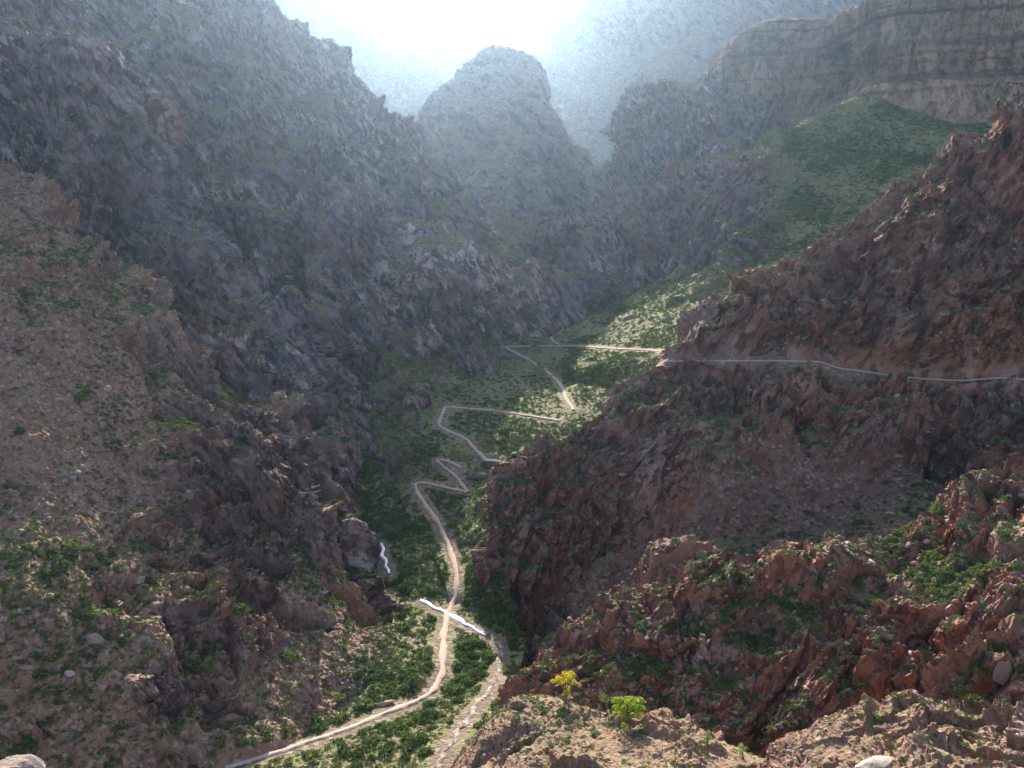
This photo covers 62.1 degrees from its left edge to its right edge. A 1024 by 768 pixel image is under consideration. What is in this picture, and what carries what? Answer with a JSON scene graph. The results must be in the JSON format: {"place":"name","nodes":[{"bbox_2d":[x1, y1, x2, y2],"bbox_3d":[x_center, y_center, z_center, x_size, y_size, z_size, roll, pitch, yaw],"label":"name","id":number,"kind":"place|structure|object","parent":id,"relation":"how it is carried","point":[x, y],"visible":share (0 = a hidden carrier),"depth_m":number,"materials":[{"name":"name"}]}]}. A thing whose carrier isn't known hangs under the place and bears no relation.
{"place":"outdoors","nodes":[
{"label":"outdoors","id":0,"kind":"place"},
{"bbox_2d":[0,12,389,602],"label":"crag wall","id":1,"kind":"structure","parent":0,"point":[137,123],"depth_m":316.81,"materials":[{"name":"stone"}]},
{"bbox_2d":[0,162,406,767],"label":"scree slope","id":2,"kind":"structure","parent":0,"point":[255,483],"depth_m":211.33,"materials":[{"name":"stone"}]},
{"bbox_2d":[1,481,14,488],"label":"shrub","id":3,"kind":"object","parent":2,"relation":"on","point":[11,484],"visible":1,"depth_m":190.69,"materials":[{"name":"green plant"}]},
{"bbox_2d":[13,426,25,434],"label":"shrub","id":4,"kind":"object","parent":2,"relation":"on","point":[21,431],"visible":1,"depth_m":201.46,"materials":[{"name":"green plant"}]},
{"bbox_2d":[21,543,35,551],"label":"shrub","id":5,"kind":"object","parent":2,"relation":"on","point":[27,544],"visible":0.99,"depth_m":180.38,"materials":[{"name":"green plant"}]},
{"bbox_2d":[24,738,38,748],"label":"shrub","id":6,"kind":"object","parent":2,"relation":"on","point":[28,745],"visible":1,"depth_m":157.89,"materials":[{"name":"green plant"}]},
{"bbox_2d":[32,668,48,680],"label":"shrub","id":7,"kind":"object","parent":2,"relation":"on","point":[41,673],"visible":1,"depth_m":162.09,"materials":[{"name":"green plant"}]},
{"bbox_2d":[39,717,53,727],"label":"shrub","id":8,"kind":"object","parent":2,"relation":"on","point":[46,721],"visible":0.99,"depth_m":159.67,"materials":[{"name":"green plant"}]},
{"bbox_2d":[53,559,68,570],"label":"shrub","id":9,"kind":"object","parent":2,"relation":"on","point":[56,562],"visible":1,"depth_m":180.23,"materials":[{"name":"green plant"}]},
{"bbox_2d":[64,670,74,676],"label":"boulder","id":10,"kind":"object","parent":2,"relation":"on","point":[69,673],"visible":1,"depth_m":165.07,"materials":[{"name":"stone"}]},
{"bbox_2d":[59,540,80,551],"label":"shrub","id":11,"kind":"object","parent":2,"relation":"on","point":[76,545],"visible":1,"depth_m":185.64,"materials":[{"name":"green plant"}]},
{"bbox_2d":[71,650,82,657],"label":"shrub","id":12,"kind":"object","parent":2,"relation":"on","point":[79,653],"visible":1,"depth_m":168.24,"materials":[{"name":"green plant"}]},
{"bbox_2d":[80,686,91,695],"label":"shrub","id":13,"kind":"object","parent":2,"relation":"on","point":[86,691],"visible":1,"depth_m":164.75,"materials":[{"name":"green plant"}]},
{"bbox_2d":[85,610,96,619],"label":"shrub","id":14,"kind":"object","parent":2,"relation":"on","point":[92,614],"visible":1,"depth_m":175.39,"materials":[{"name":"green plant"}]},
{"bbox_2d":[84,633,105,645],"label":"boulder","id":15,"kind":"object","parent":2,"relation":"on","point":[97,639],"visible":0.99,"depth_m":171.54,"materials":[{"name":"stone"}]},
{"bbox_2d":[104,757,120,767],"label":"shrub","id":16,"kind":"object","parent":2,"relation":"on","point":[113,760],"visible":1,"depth_m":163.45,"materials":[{"name":"green plant"}]},
{"bbox_2d":[134,576,144,583],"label":"boulder","id":17,"kind":"object","parent":2,"relation":"on","point":[140,579],"visible":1,"depth_m":190.98,"materials":[{"name":"stone"}]},
{"bbox_2d":[169,722,183,733],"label":"shrub","id":18,"kind":"object","parent":2,"relation":"on","point":[175,724],"visible":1,"depth_m":172.13,"materials":[{"name":"green plant"}]},
{"bbox_2d":[200,660,214,671],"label":"shrub","id":19,"kind":"object","parent":2,"relation":"on","point":[209,663],"visible":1,"depth_m":182.06,"materials":[{"name":"green plant"}]},
{"bbox_2d":[212,738,225,749],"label":"shrub","id":20,"kind":"object","parent":2,"relation":"on","point":[217,747],"visible":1,"depth_m":171.38,"materials":[{"name":"green plant"}]},
{"bbox_2d":[233,602,250,615],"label":"shrub","id":21,"kind":"object","parent":2,"relation":"on","point":[237,610],"visible":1,"depth_m":194.65,"materials":[{"name":"green plant"}]},
{"bbox_2d":[236,737,250,745],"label":"shrub","id":22,"kind":"object","parent":2,"relation":"on","point":[243,739],"visible":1,"depth_m":172.72,"materials":[{"name":"green plant"}]},
{"bbox_2d":[279,650,295,662],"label":"shrub","id":23,"kind":"object","parent":2,"relation":"on","point":[290,655],"visible":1,"depth_m":196.87,"materials":[{"name":"green plant"}]},
{"bbox_2d":[334,693,345,703],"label":"shrub","id":24,"kind":"object","parent":2,"relation":"on","point":[342,696],"visible":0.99,"depth_m":194.40,"materials":[{"name":"green plant"}]},
{"bbox_2d":[0,1,1023,767],"bbox_3d":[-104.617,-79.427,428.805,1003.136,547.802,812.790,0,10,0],"label":"rubble","id":25,"kind":"object","parent":2,"relation":"on","point":[362,683],"visible":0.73,"depth_m":207.89,"materials":[{"name":"stone"}]},
{"bbox_2d":[0,0,587,491],"bbox_3d":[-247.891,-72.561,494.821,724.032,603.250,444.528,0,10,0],"label":"gorge wall","id":26,"kind":"structure","parent":0,"point":[288,232],"depth_m":442.49,"materials":[{"name":"stone"}]},
{"bbox_2d":[234,455,524,767],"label":"valley floor","id":27,"kind":"structure","parent":0,"point":[447,736],"depth_m":203.00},
{"bbox_2d":[302,748,318,758],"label":"shrub","id":28,"kind":"object","parent":27,"relation":"on","point":[308,751],"visible":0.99,"depth_m":172.38,"materials":[{"name":"green plant"}]},
{"bbox_2d":[308,717,329,733],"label":"shrub","id":29,"kind":"object","parent":27,"relation":"on","point":[316,724],"visible":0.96,"depth_m":181.96,"materials":[{"name":"green plant"}]},
{"bbox_2d":[333,711,347,722],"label":"shrub","id":30,"kind":"object","parent":27,"relation":"on","point":[341,716],"visible":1,"depth_m":185.33,"materials":[{"name":"green plant"}]},
{"bbox_2d":[341,749,351,757],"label":"shrub","id":31,"kind":"object","parent":27,"relation":"on","point":[346,751],"visible":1,"depth_m":171.89,"materials":[{"name":"green plant"}]},
{"bbox_2d":[349,761,363,767],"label":"shrub","id":32,"kind":"object","parent":27,"relation":"on","point":[355,764],"visible":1,"depth_m":167.75,"materials":[{"name":"green plant"}]},
{"bbox_2d":[351,699,367,710],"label":"shrub","id":33,"kind":"object","parent":27,"relation":"on","point":[361,702],"visible":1,"depth_m":189.95,"materials":[{"name":"green plant"}]},
{"bbox_2d":[353,747,365,757],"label":"shrub","id":34,"kind":"object","parent":27,"relation":"on","point":[358,750],"visible":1,"depth_m":171.88,"materials":[{"name":"green plant"}]},
{"bbox_2d":[361,697,374,709],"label":"shrub","id":35,"kind":"object","parent":27,"relation":"on","point":[369,700],"visible":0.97,"depth_m":190.14,"materials":[{"name":"green plant"}]},
{"bbox_2d":[366,732,383,744],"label":"shrub","id":36,"kind":"object","parent":27,"relation":"on","point":[375,736],"visible":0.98,"depth_m":176.11,"materials":[{"name":"green plant"}]},
{"bbox_2d":[378,746,392,757],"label":"shrub","id":37,"kind":"object","parent":27,"relation":"on","point":[382,750],"visible":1,"depth_m":171.66,"materials":[{"name":"green plant"}]},
{"bbox_2d":[375,700,395,707],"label":"boulder","id":38,"kind":"object","parent":27,"relation":"on","point":[385,703],"visible":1,"depth_m":191.15,"materials":[{"name":"stone"}]},
{"bbox_2d":[395,621,411,632],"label":"shrub","id":39,"kind":"object","parent":27,"relation":"on","point":[400,625],"visible":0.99,"depth_m":226.52,"materials":[{"name":"green plant"}]},
{"bbox_2d":[397,584,413,593],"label":"shrub","id":40,"kind":"object","parent":27,"relation":"on","point":[403,586],"visible":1,"depth_m":249.03,"materials":[{"name":"green plant"}]},
{"bbox_2d":[399,732,414,742],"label":"shrub","id":41,"kind":"object","parent":27,"relation":"on","point":[406,735],"visible":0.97,"depth_m":176.48,"materials":[{"name":"green plant"}]},
{"bbox_2d":[399,741,414,751],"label":"shrub","id":42,"kind":"object","parent":27,"relation":"on","point":[406,744],"visible":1,"depth_m":173.05,"materials":[{"name":"green plant"}]},
{"bbox_2d":[399,685,417,697],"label":"shrub","id":43,"kind":"object","parent":27,"relation":"on","point":[410,689],"visible":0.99,"depth_m":196.26,"materials":[{"name":"green plant"}]},
{"bbox_2d":[405,736,419,747],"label":"shrub","id":44,"kind":"object","parent":27,"relation":"on","point":[410,740],"visible":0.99,"depth_m":174.70,"materials":[{"name":"green plant"}]},
{"bbox_2d":[413,734,429,744],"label":"shrub","id":45,"kind":"object","parent":27,"relation":"on","point":[421,737],"visible":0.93,"depth_m":175.46,"materials":[{"name":"green plant"}]},
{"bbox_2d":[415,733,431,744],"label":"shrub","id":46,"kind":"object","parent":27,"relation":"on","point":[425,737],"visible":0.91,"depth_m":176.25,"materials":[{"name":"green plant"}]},
{"bbox_2d":[416,707,437,723],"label":"shrub","id":47,"kind":"object","parent":27,"relation":"on","point":[425,712],"visible":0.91,"depth_m":185.42,"materials":[{"name":"green plant"}]},
{"bbox_2d":[420,549,433,558],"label":"shrub","id":48,"kind":"object","parent":27,"relation":"on","point":[427,550],"visible":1,"depth_m":263.96,"materials":[{"name":"green plant"}]},
{"bbox_2d":[422,699,434,707],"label":"shrub","id":49,"kind":"object","parent":27,"relation":"on","point":[427,702],"visible":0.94,"depth_m":192.08,"materials":[{"name":"green plant"}]},
{"bbox_2d":[419,584,440,596],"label":"shrub","id":50,"kind":"object","parent":27,"relation":"on","point":[438,589],"visible":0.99,"depth_m":247.36,"materials":[{"name":"green plant"}]},
{"bbox_2d":[379,543,486,635],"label":"creek","id":51,"kind":"structure","parent":27,"relation":"in","point":[430,605],"depth_m":238.85,"materials":[{"name":"grey liquid"}]},
{"bbox_2d":[439,684,453,692],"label":"shrub","id":52,"kind":"object","parent":27,"relation":"on","point":[442,687],"visible":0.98,"depth_m":199.45,"materials":[{"name":"green plant"}]},
{"bbox_2d":[451,660,463,670],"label":"shrub","id":53,"kind":"object","parent":27,"relation":"on","point":[457,664],"visible":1,"depth_m":209.09,"materials":[{"name":"green plant"}]},
{"bbox_2d":[451,684,466,691],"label":"shrub","id":54,"kind":"object","parent":27,"relation":"on","point":[455,686],"visible":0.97,"depth_m":199.56,"materials":[{"name":"green plant"}]},
{"bbox_2d":[453,673,470,684],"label":"shrub","id":55,"kind":"object","parent":27,"relation":"on","point":[462,675],"visible":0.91,"depth_m":204.45,"materials":[{"name":"green plant"}]},
{"bbox_2d":[456,637,475,651],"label":"shrub","id":56,"kind":"object","parent":27,"relation":"on","point":[473,644],"visible":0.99,"depth_m":217.89,"materials":[{"name":"green plant"}]},
{"bbox_2d":[459,678,472,687],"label":"bush","id":57,"kind":"object","parent":27,"relation":"on","point":[466,681],"visible":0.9,"depth_m":202.05,"materials":[{"name":"green plant"}]},
{"bbox_2d":[436,626,503,767],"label":"creek bed","id":58,"kind":"object","parent":27,"relation":"in","point":[473,708],"visible":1,"depth_m":191.43,"materials":[{"name":"gravel"}]},
{"bbox_2d":[475,639,486,647],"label":"shrub","id":59,"kind":"object","parent":27,"relation":"on","point":[483,641],"visible":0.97,"depth_m":219.57,"materials":[{"name":"green plant"}]},
{"bbox_2d":[480,649,498,659],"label":"shrub","id":60,"kind":"object","parent":27,"relation":"on","point":[495,654],"visible":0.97,"depth_m":214.73,"materials":[{"name":"green plant"}]},
{"bbox_2d":[501,663,519,673],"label":"shrub","id":61,"kind":"object","parent":27,"relation":"on","point":[511,667],"visible":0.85,"depth_m":206.59,"materials":[{"name":"green plant"}]},
{"bbox_2d":[508,643,518,650],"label":"shrub","id":62,"kind":"object","parent":27,"relation":"on","point":[513,646],"visible":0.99,"depth_m":219.63,"materials":[{"name":"green plant"}]},
{"bbox_2d":[225,329,1023,767],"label":"trail","id":63,"kind":"object","parent":27,"relation":"on","point":[441,651],"visible":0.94,"depth_m":264.61,"materials":[{"name":"soil"}]},
{"bbox_2d":[358,0,566,53],"label":"sky","id":64,"kind":"structure","parent":0,"point":[443,25],"materials":[{"name":"white"}]},
{"bbox_2d":[416,43,593,257],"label":"dome butte","id":65,"kind":"object","parent":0,"point":[499,139],"visible":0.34,"depth_m":771.84,"materials":[{"name":"stone"}]},
{"bbox_2d":[356,310,679,623],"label":"switchback hill","id":66,"kind":"structure","parent":0,"point":[394,386],"depth_m":350.05,"materials":[{"name":"plant"}]},
{"bbox_2d":[469,471,487,480],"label":"boulder","id":67,"kind":"object","parent":66,"relation":"on","point":[481,475],"visible":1,"depth_m":302.05,"materials":[{"name":"stone"}]},
{"bbox_2d":[481,459,500,469],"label":"boulder","id":68,"kind":"object","parent":66,"relation":"on","point":[486,464],"visible":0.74,"depth_m":308.36,"materials":[{"name":"stone"}]},
{"bbox_2d":[498,426,509,434],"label":"shrub","id":69,"kind":"object","parent":66,"relation":"on","point":[502,428],"visible":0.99,"depth_m":332.65,"materials":[{"name":"green plant"}]},
{"bbox_2d":[504,602,517,611],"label":"shrub","id":70,"kind":"object","parent":66,"relation":"on","point":[514,606],"visible":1,"depth_m":235.10,"materials":[{"name":"green plant"}]},
{"bbox_2d":[275,0,862,171],"bbox_3d":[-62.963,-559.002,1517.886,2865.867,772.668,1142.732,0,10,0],"label":"canyon rim","id":71,"kind":"object","parent":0,"point":[595,58],"visible":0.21,"depth_m":1489.99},
{"bbox_2d":[449,694,763,767],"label":"foreground knoll","id":72,"kind":"structure","parent":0,"point":[691,744],"depth_m":132.42,"materials":[{"name":"stone"}]},
{"bbox_2d":[550,670,578,701],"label":"cottonwood tree","id":73,"kind":"object","parent":72,"relation":"on","point":[566,677],"visible":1,"depth_m":143.69,"materials":[{"name":"yellow plant"}]},
{"bbox_2d":[599,692,613,711],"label":"cottonwood tree","id":74,"kind":"object","parent":72,"relation":"on","point":[606,704],"visible":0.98,"depth_m":137.96,"materials":[{"name":"green plant"}]},
{"bbox_2d":[611,695,646,730],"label":"cottonwood tree","id":75,"kind":"object","parent":72,"relation":"on","point":[633,706],"visible":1,"depth_m":133.00,"materials":[{"name":"green plant"}]},
{"bbox_2d":[631,729,647,738],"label":"bush","id":76,"kind":"object","parent":72,"relation":"on","point":[641,732],"visible":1,"depth_m":130.25,"materials":[{"name":"green plant"}]},
{"bbox_2d":[525,71,797,311],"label":"spur wall","id":77,"kind":"structure","parent":0,"point":[633,123],"depth_m":622.87,"materials":[{"name":"stone"}]},
{"bbox_2d":[470,96,1023,668],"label":"red ridge","id":78,"kind":"structure","parent":0,"point":[978,186],"depth_m":263.58,"materials":[{"name":"brown stone"}]},
{"bbox_2d":[700,454,716,462],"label":"shrub","id":79,"kind":"object","parent":78,"relation":"on","point":[704,456],"visible":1,"depth_m":250.83,"materials":[{"name":"green plant"}]},
{"bbox_2d":[495,454,1023,757],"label":"ridge","id":80,"kind":"structure","parent":0,"point":[885,663],"depth_m":169.24,"materials":[{"name":"stone"}]},
{"bbox_2d":[594,671,605,679],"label":"shrub","id":81,"kind":"object","parent":80,"relation":"on","point":[597,674],"visible":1,"depth_m":171.43,"materials":[{"name":"green plant"}]},
{"bbox_2d":[645,665,665,678],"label":"shrub","id":82,"kind":"object","parent":80,"relation":"on","point":[654,668],"visible":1,"depth_m":168.95,"materials":[{"name":"green plant"}]},
{"bbox_2d":[728,673,743,681],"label":"shrub","id":83,"kind":"object","parent":80,"relation":"on","point":[732,677],"visible":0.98,"depth_m":163.57,"materials":[{"name":"green plant"}]},
{"bbox_2d":[751,694,762,703],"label":"shrub","id":84,"kind":"object","parent":80,"relation":"on","point":[754,698],"visible":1,"depth_m":159.07,"materials":[{"name":"green plant"}]},
{"bbox_2d":[751,644,772,654],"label":"shrub","id":85,"kind":"object","parent":80,"relation":"on","point":[764,650],"visible":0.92,"depth_m":167.48,"materials":[{"name":"green plant"}]},
{"bbox_2d":[764,725,777,732],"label":"shrub","id":86,"kind":"object","parent":80,"relation":"on","point":[770,727],"visible":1,"depth_m":150.65,"materials":[{"name":"green plant"}]},
{"bbox_2d":[809,622,823,634],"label":"shrub","id":87,"kind":"object","parent":80,"relation":"on","point":[815,626],"visible":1,"depth_m":165.89,"materials":[{"name":"green plant"}]},
{"bbox_2d":[822,672,833,683],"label":"shrub","id":88,"kind":"object","parent":80,"relation":"on","point":[827,677],"visible":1,"depth_m":153.84,"materials":[{"name":"green plant"}]},
{"bbox_2d":[846,654,859,664],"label":"shrub","id":89,"kind":"object","parent":80,"relation":"on","point":[852,661],"visible":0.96,"depth_m":154.79,"materials":[{"name":"green plant"}]},
{"bbox_2d":[922,550,944,561],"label":"shrub","id":90,"kind":"object","parent":80,"relation":"on","point":[938,556],"visible":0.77,"depth_m":174.57,"materials":[{"name":"green plant"}]},
{"bbox_2d":[927,501,945,515],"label":"shrub","id":91,"kind":"object","parent":80,"relation":"on","point":[935,505],"visible":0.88,"depth_m":186.31,"materials":[{"name":"green plant"}]},
{"bbox_2d":[932,567,944,576],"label":"shrub","id":92,"kind":"object","parent":80,"relation":"on","point":[937,570],"visible":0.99,"depth_m":166.40,"materials":[{"name":"green plant"}]},
{"bbox_2d":[947,683,968,695],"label":"bush","id":93,"kind":"object","parent":80,"relation":"on","point":[960,687],"visible":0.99,"depth_m":133.99,"materials":[{"name":"green plant"}]},
{"bbox_2d":[967,658,991,677],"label":"bush","id":94,"kind":"object","parent":80,"relation":"on","point":[971,666],"visible":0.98,"depth_m":134.32,"materials":[{"name":"green plant"}]},
{"bbox_2d":[990,642,1011,652],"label":"bush","id":95,"kind":"object","parent":80,"relation":"on","point":[995,648],"visible":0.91,"depth_m":136.73,"materials":[{"name":"green plant"}]},
{"bbox_2d":[992,659,1012,685],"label":"boulder","id":96,"kind":"object","parent":80,"relation":"on","point":[1002,672],"visible":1,"depth_m":133.10,"materials":[{"name":"stone"}]},
{"bbox_2d":[1009,562,1022,569],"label":"shrub","id":97,"kind":"object","parent":80,"relation":"on","point":[1016,565],"visible":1,"depth_m":153.34,"materials":[{"name":"green plant"}]},
{"bbox_2d":[560,96,991,384],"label":"green slope","id":98,"kind":"structure","parent":0,"point":[732,193],"depth_m":490.46,"materials":[{"name":"plant"}]},
{"bbox_2d":[704,18,854,124],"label":"sandstone mesa","id":99,"kind":"structure","parent":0,"point":[786,69],"depth_m":696.43,"materials":[{"name":"stone"}]},
{"bbox_2d":[733,689,1023,767],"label":"foreground outcrop","id":100,"kind":"object","parent":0,"point":[836,750],"visible":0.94,"depth_m":80.67,"materials":[{"name":"stone"}]},
{"bbox_2d":[855,755,892,767],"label":"boulder","id":101,"kind":"object","parent":100,"relation":"on","point":[876,761],"visible":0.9,"depth_m":75.17,"materials":[{"name":"stone"}]},
{"bbox_2d":[870,711,882,723],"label":"shrub","id":102,"kind":"object","parent":100,"relation":"on","point":[875,715],"visible":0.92,"depth_m":84.09,"materials":[{"name":"green plant"}]},
{"bbox_2d":[872,726,887,732],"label":"boulder","id":103,"kind":"object","parent":100,"relation":"on","point":[878,729],"visible":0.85,"depth_m":82.60,"materials":[{"name":"stone"}]},
{"bbox_2d":[963,693,985,707],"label":"bush","id":104,"kind":"object","parent":100,"relation":"on","point":[978,697],"visible":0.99,"depth_m":83.76,"materials":[{"name":"green plant"}]},
{"bbox_2d":[815,0,1023,123],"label":"sandstone cliff","id":105,"kind":"structure","parent":0,"point":[958,61],"depth_m":557.93,"materials":[{"name":"stone"}]},
{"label":"foreground ledge","id":106,"kind":"structure","parent":0,"visible":0},
{"bbox_2d":[0,754,45,767],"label":"boulder","id":107,"kind":"object","parent":106,"relation":"on","point":[25,761],"visible":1,"depth_m":68.57,"materials":[{"name":"stone"}]},
{"bbox_3d":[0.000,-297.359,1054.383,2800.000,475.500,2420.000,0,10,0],"label":"ground","id":108,"kind":"structure","parent":0,"visible":0},
{"bbox_2d":[0,1,1023,767],"bbox_3d":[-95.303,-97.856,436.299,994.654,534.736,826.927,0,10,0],"label":"scrub","id":109,"kind":"object","parent":108,"relation":"on","point":[486,617],"visible":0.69,"depth_m":239.22,"materials":[{"name":"green plant"}]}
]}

